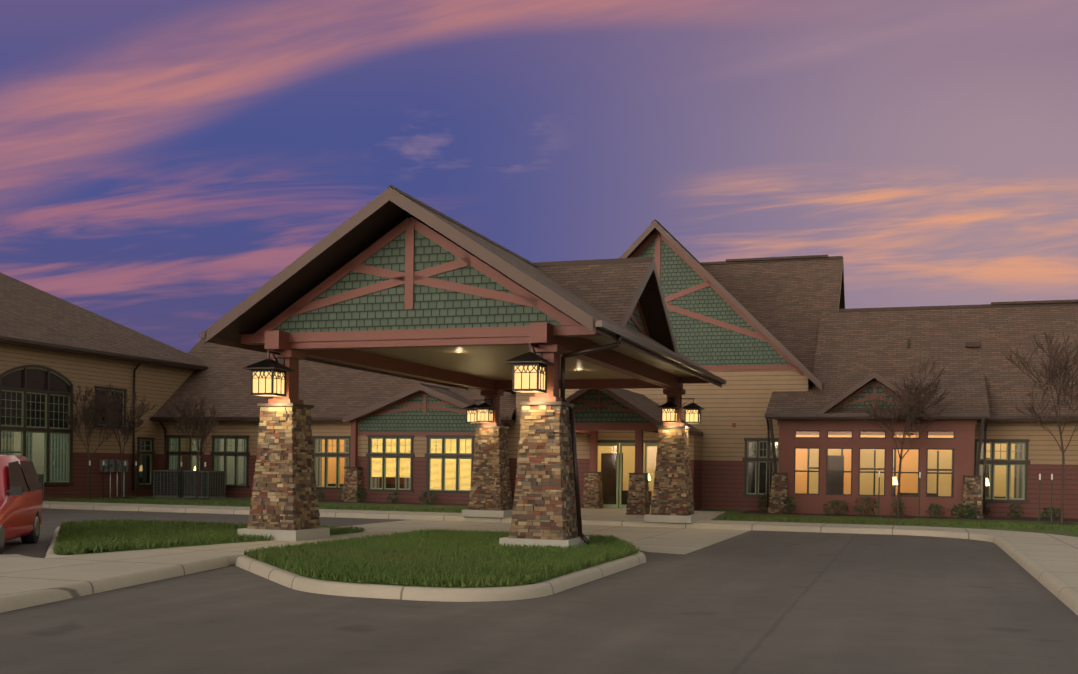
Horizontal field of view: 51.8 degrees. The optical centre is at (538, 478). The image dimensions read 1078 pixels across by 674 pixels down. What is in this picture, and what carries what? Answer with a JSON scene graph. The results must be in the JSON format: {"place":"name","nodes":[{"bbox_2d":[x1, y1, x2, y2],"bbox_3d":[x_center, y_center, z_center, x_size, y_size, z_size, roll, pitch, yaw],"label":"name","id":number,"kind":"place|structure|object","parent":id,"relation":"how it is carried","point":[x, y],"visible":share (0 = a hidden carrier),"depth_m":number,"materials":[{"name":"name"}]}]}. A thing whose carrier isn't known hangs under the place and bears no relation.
{"place":"outdoors","nodes":[
{"label":"outdoors","id":0,"kind":"place"},
{"bbox_2d":[55,523,360,554],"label":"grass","id":1,"kind":"structure","parent":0,"point":[130,549],"depth_m":20.11,"materials":[{"name":"green plant"}]},
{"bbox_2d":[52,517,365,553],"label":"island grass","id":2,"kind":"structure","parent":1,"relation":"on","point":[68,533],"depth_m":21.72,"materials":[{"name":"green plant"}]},
{"bbox_2d":[253,325,695,379],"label":"canopy ceiling","id":3,"kind":"structure","parent":0,"point":[487,362],"depth_m":26.78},
{"bbox_2d":[0,508,1077,673],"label":"asphalt road","id":4,"kind":"structure","parent":0,"point":[767,602],"depth_m":11.96,"materials":[{"name":"grey asphalt"}]},
{"bbox_2d":[0,451,42,553],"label":"parked minivan","id":5,"kind":"object","parent":4,"relation":"on","point":[21,500],"visible":1,"depth_m":20.89,"materials":[{"name":"red paint"}]},
{"bbox_2d":[0,520,750,595],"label":"concrete paving","id":6,"kind":"structure","parent":4,"relation":"on","point":[18,574],"depth_m":18.93,"materials":[{"name":"grey concrete"}]},
{"bbox_2d":[238,509,699,548],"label":"canopy pier pads","id":7,"kind":"object","parent":6,"relation":"on","point":[299,535],"visible":0.71,"depth_m":21.94,"materials":[{"name":"grey concrete"}]},
{"bbox_2d":[247,405,693,539],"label":"canopy stone piers","id":8,"kind":"structure","parent":7,"relation":"on","point":[284,497],"depth_m":22.02,"materials":[{"name":"brown stone"}]},
{"bbox_2d":[241,322,708,428],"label":"canopy beams","id":9,"kind":"structure","parent":8,"relation":"on","point":[553,342],"depth_m":22.17,"materials":[{"name":"brown wood"}]},
{"bbox_2d":[273,217,644,332],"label":"canopy gable shakes","id":10,"kind":"object","parent":9,"relation":"on","point":[436,308],"visible":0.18,"depth_m":21.34,"materials":[{"name":"green wood"}]},
{"bbox_2d":[254,217,649,336],"bbox_3d":[-0.821,-3.963,26.319,6.936,2.449,10.501,1,1,19],"label":"gable truss","id":11,"kind":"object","parent":10,"relation":"attached to","point":[409,277],"depth_m":21.34,"materials":[{"name":"brown wood"}]},
{"bbox_2d":[215,197,706,370],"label":"canopy roof","id":12,"kind":"structure","parent":9,"relation":"on","point":[355,242],"depth_m":21.95,"materials":[{"name":"brown"}]},
{"bbox_2d":[199,187,725,389],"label":"canopy fascia","id":13,"kind":"structure","parent":12,"relation":"attached to","point":[515,274],"depth_m":21.01,"materials":[{"name":"brown wood"}]},
{"bbox_2d":[507,262,673,351],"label":"canopy roof","id":14,"kind":"structure","parent":12,"relation":"attached to","point":[609,290],"depth_m":26.89,"materials":[{"name":"brown"}]},
{"bbox_2d":[243,343,704,422],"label":"canopy lanterns","id":15,"kind":"object","parent":9,"relation":"attached to","point":[529,375],"visible":1,"depth_m":21.60,"materials":[{"name":"yellow glass"}]},
{"bbox_2d":[560,336,620,543],"bbox_3d":[0.920,-0.724,20.597,1.120,3.880,0.206,1,0,11],"label":"downspout","id":16,"kind":"object","parent":8,"relation":"attached to","point":[583,537],"visible":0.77,"depth_m":20.64,"materials":[{"name":"brown metal"}]},
{"bbox_2d":[244,528,638,587],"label":"island turf","id":17,"kind":"structure","parent":4,"relation":"on","point":[457,586],"depth_m":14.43,"materials":[{"name":"green plant"}]},
{"bbox_2d":[0,504,1077,614],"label":"kerbs","id":18,"kind":"structure","parent":4,"relation":"on","point":[1066,594],"depth_m":16.05,"materials":[{"name":"concrete"}]},
{"bbox_2d":[43,501,1077,590],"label":"pavements","id":19,"kind":"structure","parent":4,"relation":"on","point":[1056,555],"depth_m":29.31,"materials":[{"name":"concrete"}]},
{"bbox_2d":[37,469,227,500],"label":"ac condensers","id":20,"kind":"object","parent":19,"relation":"on","point":[166,483],"visible":0.71,"depth_m":46.30,"materials":[{"name":"metal"}]},
{"bbox_2d":[1,431,1023,507],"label":"room interiors","id":21,"kind":"object","parent":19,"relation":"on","point":[906,488],"depth_m":41.83,"materials":[{"name":"yellow"}]},
{"bbox_2d":[341,468,983,518],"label":"stone piers","id":22,"kind":"structure","parent":19,"relation":"on","point":[638,500],"depth_m":38.57,"materials":[{"name":"brown stone"}]},
{"bbox_2d":[0,0,1077,374],"label":"sky","id":23,"kind":"structure","parent":0,"point":[162,162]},
{"bbox_2d":[44,496,1077,588],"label":"lawn","id":24,"kind":"structure","parent":0,"point":[738,513],"depth_m":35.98,"materials":[{"name":"green plant"}]},
{"bbox_2d":[65,385,126,497],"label":"tree","id":25,"kind":"object","parent":24,"relation":"on","point":[90,413],"visible":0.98,"depth_m":43.33,"materials":[{"name":"brown plant"}]},
{"bbox_2d":[66,386,116,439],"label":"tree leaves","id":26,"kind":"object","parent":25,"relation":"attached to","point":[97,418],"visible":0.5,"depth_m":43.34,"materials":[{"name":"orange plant"}]},
{"bbox_2d":[109,497,132,498],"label":"tree mulch","id":27,"kind":"object","parent":24,"relation":"on","point":[121,497],"visible":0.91,"depth_m":44.75,"materials":[{"name":"brown soil"}]},
{"bbox_2d":[98,384,154,496],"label":"tree","id":28,"kind":"object","parent":24,"relation":"on","point":[130,422],"visible":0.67,"depth_m":44.90,"materials":[{"name":"brown plant"}]},
{"bbox_2d":[103,396,146,441],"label":"tree leaves","id":29,"kind":"object","parent":28,"relation":"attached to","point":[120,417],"visible":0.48,"depth_m":44.84,"materials":[{"name":"orange plant"}]},
{"bbox_2d":[167,393,220,497],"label":"tree","id":30,"kind":"object","parent":24,"relation":"on","point":[183,410],"depth_m":45.06,"materials":[{"name":"brown plant"}]},
{"bbox_2d":[0,238,1077,518],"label":"building walls","id":31,"kind":"structure","parent":24,"relation":"on","point":[740,398],"depth_m":41.35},
{"bbox_2d":[100,460,128,496],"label":"electric meters","id":32,"kind":"object","parent":31,"relation":"attached to","point":[110,466],"visible":0.79,"depth_m":46.04,"materials":[{"name":"grey metal"}]},
{"bbox_2d":[0,228,895,430],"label":"roofs","id":33,"kind":"object","parent":31,"relation":"on","point":[28,312],"visible":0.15,"depth_m":45.84,"materials":[{"name":"brown"}]},
{"bbox_2d":[387,185,1077,390],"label":"roof ridge cap","id":34,"kind":"object","parent":33,"relation":"on","point":[803,258],"visible":0.31,"depth_m":42.61,"materials":[{"name":"brown"}]},
{"bbox_2d":[0,365,1029,502],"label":"window casings","id":35,"kind":"structure","parent":31,"relation":"attached to","point":[745,459],"depth_m":42.64,"materials":[{"name":"green wood"}]},
{"bbox_2d":[1,369,777,492],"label":"dark window glass","id":36,"kind":"object","parent":35,"relation":"in","point":[36,378],"visible":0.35,"depth_m":42.03,"materials":[{"name":"black glass"}]},
{"bbox_2d":[1,432,917,504],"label":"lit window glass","id":37,"kind":"object","parent":35,"relation":"on","point":[245,472],"visible":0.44,"depth_m":41.35,"materials":[{"name":"yellow glass"}]},
{"bbox_2d":[1,367,1025,509],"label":"window sashes","id":38,"kind":"object","parent":35,"relation":"in","point":[618,495],"depth_m":43.06,"materials":[{"name":"green wood"}]},
{"bbox_2d":[316,431,884,494],"bbox_3d":[1.191,-0.654,42.185,22.856,2.277,0.236,1,0,23],"label":"lit window glass","id":39,"kind":"object","parent":35,"relation":"on","point":[795,467],"visible":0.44,"depth_m":38.67,"materials":[{"name":"yellow glass"}]},
{"bbox_2d":[371,433,850,493],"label":"lit window glass","id":40,"kind":"object","parent":35,"relation":"on","point":[470,472],"visible":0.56,"depth_m":43.36,"materials":[{"name":"yellow glass"}]},
{"bbox_2d":[927,432,1023,497],"bbox_3d":[14.760,-0.457,37.833,3.438,2.197,0.819,1,0,-15],"label":"lit window glass","id":41,"kind":"object","parent":35,"relation":"attached to","point":[980,471],"visible":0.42,"depth_m":37.90,"materials":[{"name":"yellow glass"}]},
{"bbox_2d":[0,220,1077,436],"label":"fascia gutters","id":42,"kind":"object","parent":31,"relation":"on","point":[821,414],"visible":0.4,"depth_m":40.34,"materials":[{"name":"brown metal"}]},
{"bbox_2d":[132,360,987,512],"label":"downspouts","id":43,"kind":"object","parent":31,"relation":"attached to","point":[768,449],"visible":0.75,"depth_m":38.62,"materials":[{"name":"brown metal"}]},
{"bbox_2d":[152,259,1077,418],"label":"roofs","id":44,"kind":"object","parent":31,"relation":"on","point":[791,307],"visible":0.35,"depth_m":43.27,"materials":[{"name":"brown"}]},
{"bbox_2d":[350,229,976,516],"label":"building trim","id":45,"kind":"structure","parent":31,"relation":"attached to","point":[962,443],"depth_m":38.18,"materials":[{"name":"red wood"}]},
{"bbox_2d":[89,461,1052,522],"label":"tree stakes","id":46,"kind":"object","parent":24,"relation":"on","point":[205,486],"visible":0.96,"depth_m":42.64,"materials":[{"name":"brown wood"}]},
{"bbox_2d":[318,499,1077,521],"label":"mulch beds","id":47,"kind":"object","parent":24,"relation":"on","point":[984,517],"visible":0.33,"depth_m":37.57,"materials":[{"name":"brown soil"}]},
{"bbox_2d":[881,516,914,518],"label":"tree mulch","id":48,"kind":"object","parent":24,"relation":"on","point":[894,517],"visible":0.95,"depth_m":35.78,"materials":[{"name":"brown soil"}]},
{"bbox_2d":[860,356,948,516],"bbox_3d":[11.829,-1.307,35.996,2.780,5.203,3.353,1,1,19],"label":"tree","id":49,"kind":"object","parent":24,"relation":"on","point":[916,394],"depth_m":35.60,"materials":[{"name":"brown plant"}]},
{"bbox_2d":[1001,327,1077,522],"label":"tree","id":50,"kind":"object","parent":24,"relation":"on","point":[1064,367],"depth_m":33.32,"materials":[{"name":"brown plant"}]},
{"bbox_2d":[1042,522,1077,524],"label":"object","id":51,"kind":"object","parent":24,"relation":"on","point":[1055,523],"visible":0.9,"depth_m":33.13,"materials":[{"name":"brown soil"}]}
]}

